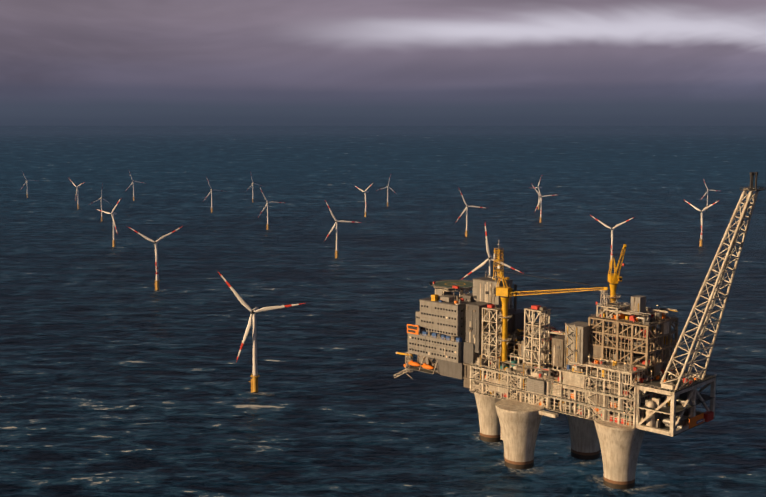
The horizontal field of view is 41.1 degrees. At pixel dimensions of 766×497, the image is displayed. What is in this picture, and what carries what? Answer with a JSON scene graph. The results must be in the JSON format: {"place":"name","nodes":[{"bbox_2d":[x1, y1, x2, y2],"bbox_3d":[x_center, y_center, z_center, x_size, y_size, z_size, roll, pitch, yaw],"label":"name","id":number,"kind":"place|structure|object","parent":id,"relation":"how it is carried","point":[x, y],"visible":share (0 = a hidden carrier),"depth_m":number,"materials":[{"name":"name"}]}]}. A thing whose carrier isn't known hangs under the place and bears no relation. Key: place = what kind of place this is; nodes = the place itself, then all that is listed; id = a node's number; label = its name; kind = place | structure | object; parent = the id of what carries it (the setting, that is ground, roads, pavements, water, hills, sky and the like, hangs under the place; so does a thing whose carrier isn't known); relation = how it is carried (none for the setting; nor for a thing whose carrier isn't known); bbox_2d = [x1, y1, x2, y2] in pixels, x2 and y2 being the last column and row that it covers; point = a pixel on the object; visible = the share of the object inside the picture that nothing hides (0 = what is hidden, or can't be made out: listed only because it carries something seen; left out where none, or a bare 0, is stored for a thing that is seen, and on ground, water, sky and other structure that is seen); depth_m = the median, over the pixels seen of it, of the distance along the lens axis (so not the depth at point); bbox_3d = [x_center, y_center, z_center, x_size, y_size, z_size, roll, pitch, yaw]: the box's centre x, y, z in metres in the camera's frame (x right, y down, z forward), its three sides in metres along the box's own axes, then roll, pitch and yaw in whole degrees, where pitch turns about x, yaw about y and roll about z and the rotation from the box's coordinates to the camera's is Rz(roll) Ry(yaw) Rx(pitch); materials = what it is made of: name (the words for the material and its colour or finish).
{"place":"outdoors","nodes":[
{"label":"outdoors","id":0,"kind":"place"},
{"bbox_2d":[0,126,765,496],"bbox_3d":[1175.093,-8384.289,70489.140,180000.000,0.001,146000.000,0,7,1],"label":"sea","id":1,"kind":"structure","parent":0,"point":[120,376],"depth_m":1148.05,"materials":[{"name":"blue liquid"}]},
{"bbox_2d":[21,173,35,197],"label":"wind turbine","id":2,"kind":"object","parent":1,"relation":"on","point":[27,184],"visible":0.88,"depth_m":2551.85,"materials":[{"name":"white metal"}]},
{"bbox_2d":[70,180,84,208],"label":"wind turbine","id":3,"kind":"object","parent":1,"relation":"on","point":[78,186],"visible":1,"depth_m":2225.87,"materials":[{"name":"white metal"}]},
{"bbox_2d":[89,183,111,221],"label":"wind turbine","id":4,"kind":"object","parent":1,"relation":"on","point":[101,198],"visible":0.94,"depth_m":1934.17,"materials":[{"name":"white metal"}]},
{"bbox_2d":[96,198,120,246],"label":"wind turbine","id":5,"kind":"object","parent":1,"relation":"on","point":[113,240],"visible":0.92,"depth_m":1529.07,"materials":[{"name":"white metal"}]},
{"bbox_2d":[126,171,142,200],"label":"wind turbine","id":6,"kind":"object","parent":1,"relation":"on","point":[133,187],"visible":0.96,"depth_m":2459.25,"materials":[{"name":"white metal"}]},
{"bbox_2d":[129,226,182,290],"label":"wind turbine","id":7,"kind":"object","parent":1,"relation":"on","point":[157,280],"visible":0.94,"depth_m":1124.66,"materials":[{"name":"white metal"}]},
{"bbox_2d":[204,177,225,212],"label":"wind turbine","id":8,"kind":"object","parent":1,"relation":"on","point":[211,197],"visible":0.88,"depth_m":2130.49,"materials":[{"name":"white metal"}]},
{"bbox_2d":[246,172,264,202],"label":"wind turbine","id":9,"kind":"object","parent":1,"relation":"on","point":[252,190],"visible":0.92,"depth_m":2399.39,"materials":[{"name":"white metal"}]},
{"bbox_2d":[218,272,304,392],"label":"wind turbine","id":10,"kind":"object","parent":1,"relation":"on","point":[255,375],"visible":0.92,"depth_m":695.48,"materials":[{"name":"white metal"}]},
{"bbox_2d":[259,186,282,229],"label":"wind turbine","id":11,"kind":"object","parent":1,"relation":"on","point":[267,226],"visible":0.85,"depth_m":1778.95,"materials":[{"name":"white metal"}]},
{"bbox_2d":[325,200,360,258],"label":"wind turbine","id":12,"kind":"object","parent":1,"relation":"on","point":[336,252],"visible":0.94,"depth_m":1398.59,"materials":[{"name":"white metal"}]},
{"bbox_2d":[355,182,373,216],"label":"wind turbine","id":13,"kind":"object","parent":1,"relation":"on","point":[365,191],"visible":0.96,"depth_m":2022.89,"materials":[{"name":"white metal"}]},
{"bbox_2d":[376,175,393,206],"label":"wind turbine","id":14,"kind":"object","parent":1,"relation":"on","point":[387,192],"visible":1,"depth_m":2287.97,"materials":[{"name":"white metal"}]},
{"bbox_2d":[455,189,483,236],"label":"wind turbine","id":15,"kind":"object","parent":1,"relation":"on","point":[466,232],"visible":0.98,"depth_m":1664.82,"materials":[{"name":"white metal"}]},
{"bbox_2d":[462,225,521,278],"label":"wind turbine","id":16,"kind":"object","parent":1,"relation":"on","point":[485,261],"visible":0.52,"depth_m":985.30,"materials":[{"name":"white metal"}]},
{"bbox_2d":[535,175,541,208],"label":"wind turbine","id":17,"kind":"object","parent":1,"relation":"on","point":[538,187],"visible":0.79,"depth_m":2211.89,"materials":[{"name":"white metal"}]},
{"bbox_2d":[532,185,553,222],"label":"wind turbine","id":18,"kind":"object","parent":1,"relation":"on","point":[540,220],"visible":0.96,"depth_m":1906.80,"materials":[{"name":"white metal"}]},
{"bbox_2d":[474,385,645,489],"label":"platform legs","id":19,"kind":"object","parent":1,"relation":"on","point":[512,425],"visible":0.77,"depth_m":543.16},
{"bbox_2d":[469,295,682,427],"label":"platform topside","id":20,"kind":"object","parent":19,"relation":"on","point":[581,369],"visible":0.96,"depth_m":536.48,"materials":[{"name":"beige metal"}]},
{"bbox_2d":[407,273,528,388],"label":"living quarters","id":21,"kind":"structure","parent":20,"relation":"on","point":[445,331],"depth_m":590.74,"materials":[{"name":"metal"}]},
{"bbox_2d":[394,352,437,378],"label":"lifeboats","id":22,"kind":"object","parent":21,"relation":"attached to","point":[416,364],"visible":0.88,"depth_m":605.01,"materials":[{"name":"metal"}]},
{"bbox_2d":[429,280,472,296],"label":"helipad","id":23,"kind":"object","parent":21,"relation":"on","point":[464,286],"visible":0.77,"depth_m":617.48,"materials":[{"name":"metal"}]},
{"bbox_2d":[493,244,608,316],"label":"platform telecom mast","id":24,"kind":"object","parent":21,"relation":"on","point":[499,251],"visible":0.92,"depth_m":589.73,"materials":[{"name":"yellow metal"}]},
{"bbox_2d":[493,271,607,361],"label":"crane","id":25,"kind":"object","parent":20,"relation":"on","point":[504,293],"visible":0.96,"depth_m":566.66,"materials":[{"name":"metal"}]},
{"bbox_2d":[606,244,626,302],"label":"crane","id":26,"kind":"object","parent":20,"relation":"on","point":[614,278],"visible":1,"depth_m":553.19,"materials":[{"name":"metal"}]},
{"bbox_2d":[635,172,765,436],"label":"flare boom","id":27,"kind":"object","parent":20,"relation":"on","point":[672,409],"visible":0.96,"depth_m":500.27,"materials":[{"name":"metal"}]},
{"bbox_2d":[427,430,750,496],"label":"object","id":28,"kind":"object","parent":1,"relation":"on","point":[501,443],"visible":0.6,"depth_m":542.78,"materials":[{"name":"liquid"}]},
{"bbox_2d":[590,215,633,268],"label":"wind turbine","id":29,"kind":"object","parent":1,"relation":"on","point":[613,228],"visible":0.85,"depth_m":1297.16,"materials":[{"name":"white metal"}]},
{"bbox_2d":[683,199,717,246],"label":"wind turbine","id":30,"kind":"object","parent":1,"relation":"on","point":[701,239],"visible":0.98,"depth_m":1536.34,"materials":[{"name":"white metal"}]},
{"bbox_2d":[701,179,716,208],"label":"wind turbine","id":31,"kind":"object","parent":1,"relation":"on","point":[707,194],"visible":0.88,"depth_m":2210.74,"materials":[{"name":"white metal"}]},
{"bbox_2d":[0,0,765,125],"label":"sky","id":32,"kind":"structure","parent":0,"point":[63,62],"materials":[{"name":"grey"}]}
]}

